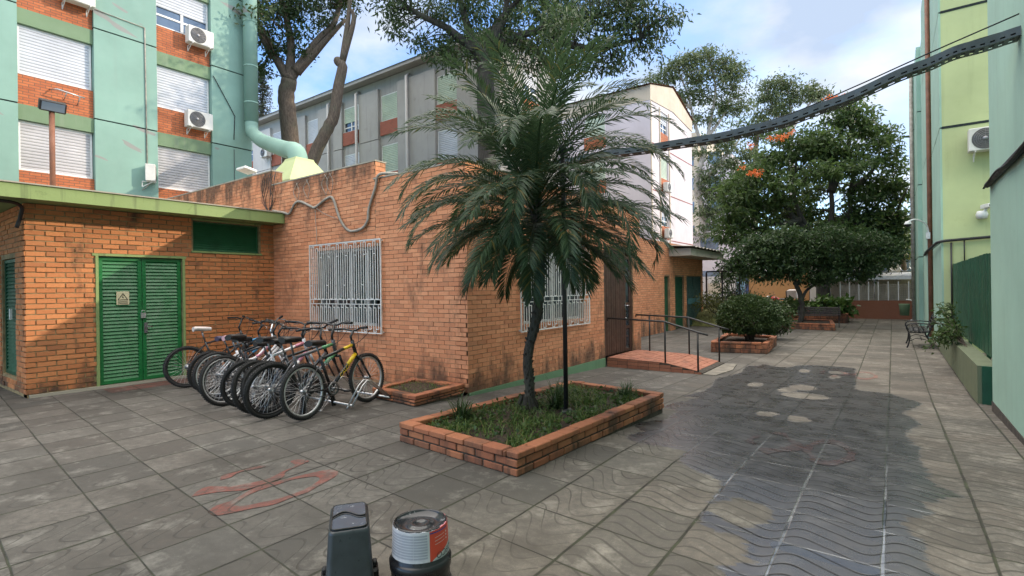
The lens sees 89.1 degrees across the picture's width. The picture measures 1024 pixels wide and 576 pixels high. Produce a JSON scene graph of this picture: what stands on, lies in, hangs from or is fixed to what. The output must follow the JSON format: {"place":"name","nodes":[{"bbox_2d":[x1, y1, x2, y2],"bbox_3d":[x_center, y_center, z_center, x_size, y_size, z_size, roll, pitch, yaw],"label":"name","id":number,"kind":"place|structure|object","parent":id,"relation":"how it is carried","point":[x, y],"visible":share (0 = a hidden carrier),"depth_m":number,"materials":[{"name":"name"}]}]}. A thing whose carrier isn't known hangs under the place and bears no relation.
{"place":"outdoors","nodes":[
{"label":"outdoors","id":0,"kind":"place"},
{"bbox_2d":[321,502,378,575],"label":"square bucket","id":1,"kind":"object","parent":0,"point":[349,550],"visible":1,"depth_m":2.56,"materials":[{"name":"black plastic"}]},
{"bbox_2d":[0,318,1023,575],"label":"pavement","id":2,"kind":"structure","parent":0,"point":[690,480],"depth_m":4.19,"materials":[{"name":"tile"}]},
{"bbox_2d":[0,179,284,397],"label":"utility building","id":3,"kind":"structure","parent":2,"relation":"on","point":[73,261],"depth_m":8.69,"materials":[{"name":"brick"}]},
{"bbox_2d":[4,259,16,375],"bbox_3d":[-8.096,0.469,8.427,0.910,1.860,0.072,-1,0,36],"label":"door","id":4,"kind":"structure","parent":3,"relation":"in","point":[9,265],"depth_m":8.54,"materials":[{"name":"green metal"}]},
{"bbox_2d":[0,199,23,227],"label":"conduit","id":5,"kind":"object","parent":3,"relation":"attached to","point":[20,215],"visible":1,"depth_m":7.66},
{"bbox_2d":[38,98,66,185],"bbox_3d":[-8.722,-2.522,9.889,0.184,2.080,0.400,-1,0,36],"label":"floodlight pole","id":6,"kind":"object","parent":3,"relation":"on","point":[52,107],"visible":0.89,"depth_m":9.88,"materials":[{"name":"metal"}]},
{"bbox_2d":[98,257,142,384],"bbox_3d":[-6.586,0.539,8.756,0.042,2.100,0.605,-1,0,36],"label":"door","id":7,"kind":"structure","parent":3,"relation":"in","point":[120,326],"depth_m":8.75,"materials":[{"name":"metal"}]},
{"bbox_2d":[116,291,128,304],"bbox_3d":[-6.553,0.169,8.763,0.008,0.220,0.180,-1,0,36],"label":"warning sign","id":8,"kind":"object","parent":7,"relation":"attached to","point":[122,297],"visible":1,"depth_m":8.76,"materials":[{"name":"paper"}]},
{"bbox_2d":[140,258,181,379],"bbox_3d":[-6.205,0.534,9.218,0.110,2.100,0.640,-1,0,36],"label":"door","id":9,"kind":"structure","parent":3,"relation":"in","point":[160,315],"depth_m":9.23,"materials":[{"name":"metal"}]},
{"bbox_2d":[103,374,214,392],"bbox_3d":[-5.820,1.625,9.052,0.480,0.001,2.030,-1,0,36],"label":"doorstep","id":10,"kind":"object","parent":2,"relation":"on","point":[133,387],"visible":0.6,"depth_m":8.67,"materials":[{"name":"concrete"}]},
{"bbox_2d":[162,315,274,387],"bbox_3d":[-4.912,1.042,8.870,0.665,1.149,1.672,-1,0,23],"label":"bicycle","id":11,"kind":"object","parent":2,"relation":"on","point":[168,378],"visible":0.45,"depth_m":8.56,"materials":[{"name":"black paint"}]},
{"bbox_2d":[186,319,273,391],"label":"bicycle","id":12,"kind":"object","parent":2,"relation":"on","point":[192,364],"visible":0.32,"depth_m":8.12,"materials":[{"name":"black paint"}]},
{"bbox_2d":[191,315,286,396],"bbox_3d":[-4.090,1.201,7.944,0.681,1.472,1.441,-9,-5,40],"label":"bicycle","id":13,"kind":"object","parent":2,"relation":"on","point":[200,361],"visible":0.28,"depth_m":7.67,"materials":[{"name":"metal"}]},
{"bbox_2d":[198,320,289,405],"bbox_3d":[-3.750,1.225,7.440,0.625,1.454,1.456,-1,0,16],"label":"bicycle","id":14,"kind":"object","parent":2,"relation":"on","point":[201,381],"visible":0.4,"depth_m":7.18,"materials":[{"name":"black metal"}]},
{"bbox_2d":[204,319,295,400],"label":"bicycle","id":15,"kind":"object","parent":2,"relation":"on","point":[233,371],"visible":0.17,"depth_m":7.44,"materials":[{"name":"black paint"}]},
{"bbox_2d":[191,459,337,514],"bbox_3d":[-1.996,1.573,4.199,0.938,0.001,1.046,-1,0,36],"label":"painted marking","id":16,"kind":"object","parent":2,"relation":"on","point":[324,476],"visible":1,"depth_m":4.10,"materials":[{"name":"paint"}]},
{"bbox_2d":[219,327,320,406],"bbox_3d":[-3.314,1.244,7.228,1.380,1.362,0.593,-1,0,-43],"label":"bicycle","id":17,"kind":"object","parent":2,"relation":"on","point":[226,398],"visible":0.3,"depth_m":6.98,"materials":[{"name":"black paint"}]},
{"bbox_2d":[230,320,320,413],"bbox_3d":[-3.059,1.198,6.975,0.617,1.464,1.401,-1,0,8],"label":"bicycle","id":18,"kind":"object","parent":2,"relation":"on","point":[233,392],"visible":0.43,"depth_m":6.76,"materials":[{"name":"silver metal"}]},
{"bbox_2d":[240,319,339,412],"bbox_3d":[-2.844,1.151,6.932,0.691,1.434,1.320,-1,0,17],"label":"bicycle","id":19,"kind":"object","parent":2,"relation":"on","point":[250,370],"visible":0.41,"depth_m":6.79,"materials":[{"name":"black paint"}]},
{"bbox_2d":[242,321,352,418],"bbox_3d":[-2.728,1.193,6.677,1.450,1.485,0.630,-1,0,-44],"label":"bicycle","id":20,"kind":"object","parent":2,"relation":"on","point":[272,390],"visible":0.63,"depth_m":6.47,"materials":[{"name":"black paint"}]},
{"bbox_2d":[229,0,384,162],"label":"spreading tree","id":21,"kind":"object","parent":2,"relation":"on","point":[290,70],"visible":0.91,"depth_m":20.84,"materials":[{"name":"green plant"}]},
{"bbox_2d":[279,326,384,420],"bbox_3d":[-2.228,1.041,6.736,0.666,1.079,1.674,-1,0,8],"label":"bicycle","id":22,"kind":"object","parent":2,"relation":"on","point":[356,357],"visible":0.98,"depth_m":6.55,"materials":[{"name":"black paint"}]},
{"bbox_2d":[308,0,355,164],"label":"leaning tree","id":23,"kind":"object","parent":2,"relation":"on","point":[324,134],"visible":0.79,"depth_m":19.87,"materials":[{"name":"brown plant"}]},
{"bbox_2d":[275,370,390,408],"bbox_3d":[-2.767,1.412,7.639,2.224,0.362,0.676,-1,0,36],"label":"bike rack","id":24,"kind":"object","parent":2,"relation":"on","point":[376,386],"visible":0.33,"depth_m":7.12,"materials":[{"name":"metal"}]},
{"bbox_2d":[166,159,640,395],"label":"brick building","id":25,"kind":"structure","parent":2,"relation":"on","point":[371,275],"depth_m":9.19,"materials":[{"name":"brick"}]},
{"bbox_2d":[262,172,275,210],"bbox_3d":[-5.092,-2.018,10.893,0.532,0.883,0.051,-1,0,36],"label":"cable tangle","id":26,"kind":"object","parent":25,"relation":"hanging from","point":[269,188],"visible":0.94,"depth_m":10.85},
{"bbox_2d":[242,0,322,181],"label":"ventilation duct","id":27,"kind":"object","parent":25,"relation":"on","point":[297,163],"visible":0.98,"depth_m":18.45,"materials":[{"name":"metal"}]},
{"bbox_2d":[272,172,397,231],"bbox_3d":[-3.438,-1.462,9.767,3.675,0.966,0.198,-1,0,36],"label":"cable","id":28,"kind":"object","parent":25,"relation":"attached to","point":[336,207],"visible":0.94,"depth_m":9.36,"materials":[{"name":"plastic"}]},
{"bbox_2d":[309,238,383,333],"bbox_3d":[-2.987,-0.020,9.464,2.080,1.620,0.213,-1,0,36],"label":"window","id":29,"kind":"structure","parent":25,"relation":"in","point":[348,277],"depth_m":9.43,"materials":[{"name":"metal"}]},
{"bbox_2d":[519,249,589,332],"bbox_3d":[0.791,-0.076,9.774,0.213,1.630,2.450,-1,0,36],"label":"window","id":30,"kind":"structure","parent":25,"relation":"in","point":[552,305],"depth_m":9.77,"materials":[{"name":"metal"}]},
{"bbox_2d":[603,246,632,355],"bbox_3d":[2.452,0.297,12.032,0.139,2.440,1.540,-1,0,36],"label":"door","id":31,"kind":"structure","parent":25,"relation":"in","point":[617,295],"depth_m":12.00,"materials":[{"name":"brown wood"}]},
{"bbox_2d":[372,378,464,406],"bbox_3d":[-1.419,1.526,7.617,1.102,0.198,1.038,-1,0,36],"label":"brick planter","id":32,"kind":"object","parent":2,"relation":"on","point":[451,390],"visible":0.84,"depth_m":7.37,"materials":[{"name":"brick"}]},
{"bbox_2d":[389,509,451,575],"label":"paint bucket","id":33,"kind":"object","parent":2,"relation":"on","point":[420,542],"visible":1,"depth_m":2.60,"materials":[{"name":"metal"}]},
{"bbox_2d":[399,381,663,476],"bbox_3d":[0.447,1.472,5.921,1.611,0.255,3.055,-1,0,42],"label":"brick planter","id":34,"kind":"object","parent":2,"relation":"on","point":[494,454],"visible":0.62,"depth_m":5.07,"materials":[{"name":"brick"}]},
{"bbox_2d":[434,387,492,422],"bbox_3d":[-0.521,1.309,5.541,0.763,0.506,0.683,-1,0,-25],"label":"strap plant","id":35,"kind":"object","parent":34,"relation":"in","point":[461,410],"visible":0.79,"depth_m":5.53,"materials":[{"name":"green plant"}]},
{"bbox_2d":[426,380,642,447],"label":"grass","id":36,"kind":"structure","parent":34,"relation":"in","point":[464,428],"depth_m":5.50,"materials":[{"name":"green plant"}]},
{"bbox_2d":[381,19,687,411],"bbox_3d":[0.279,-0.725,6.044,3.373,4.356,3.423,-1,0,36],"label":"palm tree","id":37,"kind":"object","parent":34,"relation":"in","point":[532,145],"visible":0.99,"depth_m":5.56,"materials":[{"name":"green plant"}]},
{"bbox_2d":[536,375,586,411],"bbox_3d":[0.511,1.215,5.975,0.840,0.486,0.813,-1,0,36],"label":"strap plant","id":38,"kind":"object","parent":34,"relation":"in","point":[557,402],"visible":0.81,"depth_m":6.00,"materials":[{"name":"green plant"}]},
{"bbox_2d":[558,144,572,413],"bbox_3d":[0.588,-0.088,5.851,0.150,3.060,0.150,-1,0,36],"label":"black pole","id":39,"kind":"object","parent":34,"relation":"in","point":[565,348],"visible":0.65,"depth_m":5.83,"materials":[{"name":"metal"}]},
{"bbox_2d":[612,376,644,397],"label":"strap plant","id":40,"kind":"object","parent":34,"relation":"in","point":[624,390],"visible":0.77,"depth_m":6.58,"materials":[{"name":"green plant"}]},
{"bbox_2d":[607,350,736,375],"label":"access ramp","id":41,"kind":"structure","parent":2,"relation":"on","point":[654,361],"depth_m":11.07,"materials":[{"name":"tile"}]},
{"bbox_2d":[607,317,707,371],"bbox_3d":[2.962,1.171,10.794,2.164,1.079,0.038,-1,0,36],"label":"handrail","id":42,"kind":"object","parent":41,"relation":"on","point":[697,332],"visible":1,"depth_m":10.65,"materials":[{"name":"metal"}]},
{"bbox_2d":[635,314,728,361],"bbox_3d":[3.884,1.181,12.052,2.164,1.126,0.038,-1,0,36],"label":"handrail","id":43,"kind":"object","parent":41,"relation":"on","point":[689,318],"visible":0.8,"depth_m":11.91,"materials":[{"name":"metal"}]},
{"bbox_2d":[640,238,723,336],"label":"brick wing","id":44,"kind":"structure","parent":2,"relation":"on","point":[676,287],"depth_m":20.24,"materials":[{"name":"brick"}]},
{"bbox_2d":[664,277,667,330],"bbox_3d":[5.884,0.616,20.050,0.040,2.110,0.580,-1,0,36],"label":"door","id":45,"kind":"structure","parent":44,"relation":"in","point":[665,278],"depth_m":20.15,"materials":[{"name":"green metal"}]},
{"bbox_2d":[675,277,682,327],"bbox_3d":[6.756,0.589,21.209,0.042,2.060,1.060,-1,0,36],"label":"door","id":46,"kind":"structure","parent":44,"relation":"in","point":[678,280],"depth_m":21.31,"materials":[{"name":"green metal"}]},
{"bbox_2d":[705,270,740,304],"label":"iron gate","id":47,"kind":"structure","parent":2,"relation":"on","point":[722,297],"depth_m":23.80,"materials":[{"name":"metal"}]},
{"bbox_2d":[711,333,776,353],"bbox_3d":[6.505,1.545,14.461,1.447,0.335,2.777,-1,0,30],"label":"brick planter","id":48,"kind":"object","parent":2,"relation":"on","point":[736,343],"visible":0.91,"depth_m":13.49,"materials":[{"name":"brick"}]},
{"bbox_2d":[713,292,782,340],"bbox_3d":[6.462,0.819,14.242,1.751,1.415,1.805,-1,0,36],"label":"clipped bush","id":49,"kind":"object","parent":48,"relation":"in","point":[729,314],"visible":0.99,"depth_m":13.76,"materials":[{"name":"green plant"}]},
{"bbox_2d":[740,299,799,336],"bbox_3d":[8.175,0.953,16.606,1.746,1.308,1.936,-1,0,36],"label":"shrub","id":50,"kind":"object","parent":2,"relation":"on","point":[786,318],"visible":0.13,"depth_m":16.31,"materials":[{"name":"green plant"}]},
{"bbox_2d":[746,432,856,465],"bbox_3d":[2.804,1.550,5.085,0.938,0.035,1.046,-1,0,36],"label":"paving inlay","id":51,"kind":"object","parent":2,"relation":"on","point":[808,448],"visible":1,"depth_m":4.99,"materials":[{"name":"stone"}]},
{"bbox_2d":[782,319,835,330],"bbox_3d":[11.693,1.490,21.323,2.876,0.305,3.023,-1,0,36],"label":"brick planter","id":52,"kind":"object","parent":2,"relation":"on","point":[827,325],"visible":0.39,"depth_m":19.94,"materials":[{"name":"brick"}]},
{"bbox_2d":[712,221,911,322],"bbox_3d":[12.077,-0.618,21.124,7.918,4.144,2.820,-1,0,2],"label":"tree","id":53,"kind":"object","parent":52,"relation":"in","point":[812,253],"visible":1,"depth_m":20.63,"materials":[{"name":"green plant"}]},
{"bbox_2d":[788,313,848,322],"bbox_3d":[14.254,1.370,24.528,2.817,0.475,2.418,-1,0,36],"label":"brick planter","id":54,"kind":"object","parent":2,"relation":"on","point":[843,318],"visible":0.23,"depth_m":23.13,"materials":[{"name":"brick"}]},
{"bbox_2d":[783,295,810,314],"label":"leafy plant","id":55,"kind":"object","parent":54,"relation":"in","point":[793,304],"visible":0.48,"depth_m":24.26,"materials":[{"name":"green plant"}]},
{"bbox_2d":[806,292,859,319],"bbox_3d":[14.685,0.888,23.598,2.265,1.380,1.951,-1,0,1],"label":"leafy plant","id":56,"kind":"object","parent":54,"relation":"in","point":[826,300],"visible":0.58,"depth_m":23.44,"materials":[{"name":"green plant"}]},
{"bbox_2d":[797,306,840,327],"bbox_3d":[12.544,1.151,21.260,1.500,0.873,0.662,-1,0,32],"label":"park bench","id":57,"kind":"object","parent":2,"relation":"on","point":[823,311],"visible":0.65,"depth_m":21.01,"materials":[{"name":"black paint"}]},
{"bbox_2d":[820,369,877,379],"bbox_3d":[6.479,1.659,10.018,0.938,0.001,1.046,-1,0,36],"label":"paving inlay","id":58,"kind":"object","parent":2,"relation":"on","point":[854,374],"visible":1,"depth_m":9.94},
{"bbox_2d":[905,314,936,348],"bbox_3d":[11.248,1.168,14.334,0.666,0.873,1.350,-1,0,36],"label":"park bench","id":59,"kind":"object","parent":2,"relation":"on","point":[915,329],"visible":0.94,"depth_m":13.99,"materials":[{"name":"black paint"}]},
{"bbox_2d":[940,339,991,403],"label":"wall","id":60,"kind":"structure","parent":2,"relation":"on","point":[968,362],"depth_m":8.51,"materials":[{"name":"paint"}]},
{"bbox_2d":[921,301,967,354],"bbox_3d":[8.601,0.807,10.342,0.723,1.117,1.796,-1,0,36],"label":"fern plant","id":61,"kind":"object","parent":60,"relation":"on","point":[949,330],"visible":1,"depth_m":10.15,"materials":[{"name":"green plant"}]},
{"bbox_2d":[953,253,992,404],"bbox_3d":[8.767,0.551,9.995,0.330,2.262,7.857,-1,0,36],"label":"fence","id":62,"kind":"object","parent":2,"relation":"on","point":[972,287],"visible":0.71,"depth_m":9.30,"materials":[{"name":"green metal"}]},
{"bbox_2d":[258,0,921,228],"label":"sky","id":63,"kind":"structure","parent":0,"point":[847,44],"materials":[{"name":"blue"}]},
{"bbox_2d":[690,304,738,326],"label":"terrain","id":64,"kind":"structure","parent":0,"point":[702,318],"depth_m":22.60,"materials":[{"name":"green plant"}]},
{"bbox_2d":[691,289,740,313],"bbox_3d":[9.351,0.717,22.482,3.488,1.522,2.165,-1,0,1],"label":"hedge shrub","id":65,"kind":"object","parent":64,"relation":"on","point":[710,299],"visible":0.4,"depth_m":22.36,"materials":[{"name":"green plant"}]},
{"bbox_2d":[703,264,764,301],"bbox_3d":[10.693,-0.018,24.784,2.962,2.983,2.966,-1,0,36],"label":"shrub","id":66,"kind":"object","parent":64,"relation":"on","point":[728,292],"visible":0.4,"depth_m":24.60,"materials":[{"name":"green plant"}]},
{"bbox_2d":[703,276,744,299],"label":"boundary wall","id":67,"kind":"structure","parent":0,"point":[710,287],"depth_m":38.85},
{"bbox_2d":[745,273,809,300],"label":"boundary wall","id":68,"kind":"structure","parent":0,"point":[779,290],"depth_m":36.66,"materials":[{"name":"brick"}]},
{"label":"ground","id":69,"kind":"structure","parent":0,"visible":0},
{"bbox_2d":[0,0,251,258],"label":"apartment block","id":70,"kind":"structure","parent":69,"relation":"on","point":[95,59],"depth_m":15.82,"materials":[{"name":"paint"}]},
{"bbox_2d":[17,24,91,90],"bbox_3d":[-12.934,-6.476,14.730,0.090,1.340,1.620,-1,0,36],"label":"window","id":71,"kind":"structure","parent":70,"relation":"in","point":[40,54],"depth_m":14.67,"materials":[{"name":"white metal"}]},
{"bbox_2d":[18,120,92,178],"bbox_3d":[-12.899,-3.876,14.730,0.090,1.340,1.620,-1,0,36],"label":"window","id":72,"kind":"structure","parent":70,"relation":"in","point":[73,149],"depth_m":14.73,"materials":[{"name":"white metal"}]},
{"bbox_2d":[62,0,95,16],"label":"air conditioner","id":73,"kind":"object","parent":70,"relation":"attached to","point":[88,5],"visible":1,"depth_m":14.93,"materials":[{"name":"white metal"}]},
{"bbox_2d":[94,9,149,189],"bbox_3d":[-11.816,-5.617,15.819,0.031,5.168,1.366,-1,0,36],"label":"conduit","id":74,"kind":"object","parent":70,"relation":"attached to","point":[145,87],"visible":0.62,"depth_m":16.29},
{"bbox_2d":[142,163,156,186],"bbox_3d":[-11.372,-3.478,16.318,0.374,0.722,0.576,-1,0,-32],"label":"air conditioner","id":75,"kind":"object","parent":70,"relation":"attached to","point":[150,174],"visible":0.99,"depth_m":16.10,"materials":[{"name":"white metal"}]},
{"bbox_2d":[156,0,207,34],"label":"window","id":76,"kind":"structure","parent":70,"relation":"in","point":[174,15],"depth_m":17.34,"materials":[{"name":"white metal"}]},
{"bbox_2d":[157,65,208,113],"bbox_3d":[-11.000,-6.502,17.372,0.090,1.340,1.610,-1,0,36],"label":"window","id":77,"kind":"structure","parent":70,"relation":"in","point":[176,91],"depth_m":17.30,"materials":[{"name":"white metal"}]},
{"bbox_2d":[158,146,209,191],"bbox_3d":[-10.965,-3.902,17.372,0.090,1.340,1.610,-1,0,36],"label":"window","id":78,"kind":"structure","parent":70,"relation":"in","point":[180,170],"depth_m":17.31,"materials":[{"name":"white metal"}]},
{"bbox_2d":[184,109,212,137],"bbox_3d":[-10.527,-5.498,17.463,0.415,0.760,0.784,-1,0,36],"label":"air conditioner","id":79,"kind":"object","parent":70,"relation":"attached to","point":[197,120],"visible":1,"depth_m":17.31,"materials":[{"name":"white metal"}]},
{"bbox_2d":[185,24,213,56],"bbox_3d":[-10.529,-8.299,17.512,0.415,0.760,0.784,-1,0,36],"label":"air conditioner","id":80,"kind":"object","parent":70,"relation":"attached to","point":[199,37],"visible":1,"depth_m":17.37,"materials":[{"name":"metal"}]},
{"bbox_2d":[258,69,277,116],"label":"conifer","id":81,"kind":"object","parent":69,"relation":"on","point":[262,91],"visible":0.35,"depth_m":44.94,"materials":[{"name":"green plant"}]},
{"bbox_2d":[251,27,556,183],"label":"apartment block","id":82,"kind":"structure","parent":69,"relation":"on","point":[377,107],"depth_m":26.97,"materials":[{"name":"paint"}]},
{"bbox_2d":[307,118,317,143],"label":"window","id":83,"kind":"structure","parent":82,"relation":"in","point":[312,125],"depth_m":31.15,"materials":[{"name":"white metal"}]},
{"bbox_2d":[344,104,358,132],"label":"window","id":84,"kind":"structure","parent":82,"relation":"in","point":[349,113],"depth_m":29.03,"materials":[{"name":"green metal"}]},
{"bbox_2d":[381,91,396,121],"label":"window","id":85,"kind":"structure","parent":82,"relation":"in","point":[388,101],"depth_m":27.09,"materials":[{"name":"green metal"}]},
{"bbox_2d":[382,142,397,171],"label":"window","id":86,"kind":"structure","parent":82,"relation":"in","point":[389,152],"depth_m":27.05,"materials":[{"name":"green metal"}]},
{"bbox_2d":[437,72,456,104],"bbox_3d":[-3.020,-9.465,24.664,1.360,1.390,0.090,-1,0,36],"label":"window","id":87,"kind":"structure","parent":82,"relation":"in","point":[443,89],"depth_m":24.67,"materials":[{"name":"green metal"}]},
{"bbox_2d":[438,128,457,159],"bbox_3d":[-2.984,-6.800,24.664,1.360,1.460,0.090,-1,0,36],"label":"window","id":88,"kind":"structure","parent":82,"relation":"in","point":[447,143],"depth_m":24.67,"materials":[{"name":"white metal"}]},
{"bbox_2d":[523,69,536,102],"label":"window","id":89,"kind":"structure","parent":82,"relation":"in","point":[535,79],"depth_m":24.75,"materials":[{"name":"white metal"}]},
{"bbox_2d":[364,0,701,164],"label":"broad tree","id":90,"kind":"object","parent":69,"relation":"on","point":[554,17],"visible":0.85,"depth_m":19.82,"materials":[{"name":"green plant"}]},
{"bbox_2d":[557,83,693,244],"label":"apartment block","id":91,"kind":"structure","parent":69,"relation":"on","point":[667,100],"depth_m":32.71,"materials":[{"name":"white"}]},
{"bbox_2d":[636,43,776,260],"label":"eucalyptus","id":92,"kind":"object","parent":69,"relation":"on","point":[688,62],"visible":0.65,"depth_m":44.71,"materials":[{"name":"green plant"}]},
{"bbox_2d":[620,84,802,228],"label":"round tree","id":93,"kind":"object","parent":69,"relation":"on","point":[756,138],"visible":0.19,"depth_m":57.91,"materials":[{"name":"green plant"}]},
{"bbox_2d":[691,132,740,231],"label":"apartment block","id":94,"kind":"structure","parent":69,"relation":"on","point":[695,162],"depth_m":60.95,"materials":[{"name":"paint"}]},
{"bbox_2d":[693,229,766,276],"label":"apartment block","id":95,"kind":"structure","parent":69,"relation":"on","point":[708,265],"depth_m":44.55,"materials":[{"name":"paint"}]},
{"bbox_2d":[747,66,837,194],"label":"eucalyptus","id":96,"kind":"object","parent":69,"relation":"on","point":[794,94],"visible":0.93,"depth_m":51.61,"materials":[{"name":"green plant"}]},
{"bbox_2d":[701,90,910,306],"bbox_3d":[15.513,-4.193,27.291,11.157,11.958,7.058,-1,0,-9],"label":"flowering tree","id":97,"kind":"object","parent":69,"relation":"on","point":[829,157],"visible":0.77,"depth_m":26.53,"materials":[{"name":"green plant"}]},
{"bbox_2d":[810,234,910,301],"bbox_3d":[25.903,-0.850,34.136,11.100,4.900,6.900,-1,0,36],"label":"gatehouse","id":98,"kind":"object","parent":69,"relation":"on","point":[812,292],"depth_m":32.43,"materials":[{"name":"concrete"}]},
{"bbox_2d":[830,263,910,299],"bbox_3d":[19.370,0.200,27.477,5.600,2.977,0.220,-1,0,36],"label":"fence","id":99,"kind":"object","parent":69,"relation":"on","point":[835,290],"visible":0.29,"depth_m":27.42,"materials":[{"name":"metal"}]},
{"bbox_2d":[836,272,911,298],"bbox_3d":[18.551,0.460,26.819,3.750,2.480,1.086,-1,0,36],"label":"awning","id":100,"kind":"object","parent":69,"relation":"on","point":[897,275],"visible":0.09,"depth_m":26.12,"materials":[{"name":"white metal"}]},
{"bbox_2d":[842,188,910,271],"bbox_3d":[19.065,-1.617,29.066,6.505,6.548,7.476,-1,0,36],"label":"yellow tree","id":101,"kind":"object","parent":69,"relation":"on","point":[904,265],"visible":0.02,"depth_m":28.97,"materials":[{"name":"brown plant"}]},
{"bbox_2d":[847,300,911,319],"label":"wall","id":102,"kind":"structure","parent":69,"relation":"on","point":[877,309],"depth_m":25.31,"materials":[{"name":"brick"}]},
{"bbox_2d":[840,281,911,299],"bbox_3d":[18.135,0.345,25.804,3.180,1.320,0.100,-1,0,36],"label":"lattice fence","id":103,"kind":"object","parent":102,"relation":"on","point":[868,295],"visible":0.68,"depth_m":25.74,"materials":[{"name":"metal"}]},
{"bbox_2d":[909,0,990,352],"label":"apartment block","id":104,"kind":"structure","parent":69,"relation":"on","point":[948,110],"depth_m":13.22,"materials":[{"name":"paint"}]},
{"bbox_2d":[923,236,989,317],"bbox_3d":[12.845,-0.221,14.822,1.576,2.195,4.906,-1,0,36],"label":"conduit","id":105,"kind":"object","parent":104,"relation":"attached to","point":[951,241],"visible":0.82,"depth_m":13.11,"materials":[{"name":"metal"}]},
{"bbox_2d":[967,126,988,161],"bbox_3d":[11.550,-3.496,12.577,0.800,0.760,0.415,-1,0,36],"label":"air conditioner","id":106,"kind":"object","parent":104,"relation":"attached to","point":[977,140],"visible":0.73,"depth_m":12.57,"materials":[{"name":"white metal"}]},
{"bbox_2d":[975,203,989,218],"bbox_3d":[11.482,-1.860,12.653,0.238,0.350,0.438,-1,0,17],"label":"security camera","id":107,"kind":"object","parent":104,"relation":"attached to","point":[983,214],"visible":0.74,"depth_m":12.66,"materials":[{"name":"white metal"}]},
{"bbox_2d":[987,0,1023,444],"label":"apartment block","id":108,"kind":"structure","parent":69,"relation":"on","point":[1006,94],"depth_m":5.86,"materials":[{"name":"paint"}]},
{"bbox_2d":[554,25,1020,167],"bbox_3d":[2.624,-2.264,7.145,6.263,0.590,0.232,-1,0,39],"label":"cable tray","id":109,"kind":"object","parent":108,"relation":"attached to","point":[985,44],"visible":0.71,"depth_m":6.06,"materials":[{"name":"metal"}]},
{"bbox_2d":[768,13,1018,120],"bbox_3d":[3.868,-2.392,6.139,3.046,0.635,0.114,-1,0,38],"label":"cable","id":110,"kind":"object","parent":109,"relation":"on","point":[907,62],"visible":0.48,"depth_m":5.68,"materials":[{"name":"rubber"}]},
{"bbox_2d":[983,141,1023,188],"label":"conduit","id":111,"kind":"object","parent":108,"relation":"attached to","point":[1014,157],"visible":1,"depth_m":5.60,"materials":[{"name":"metal"}]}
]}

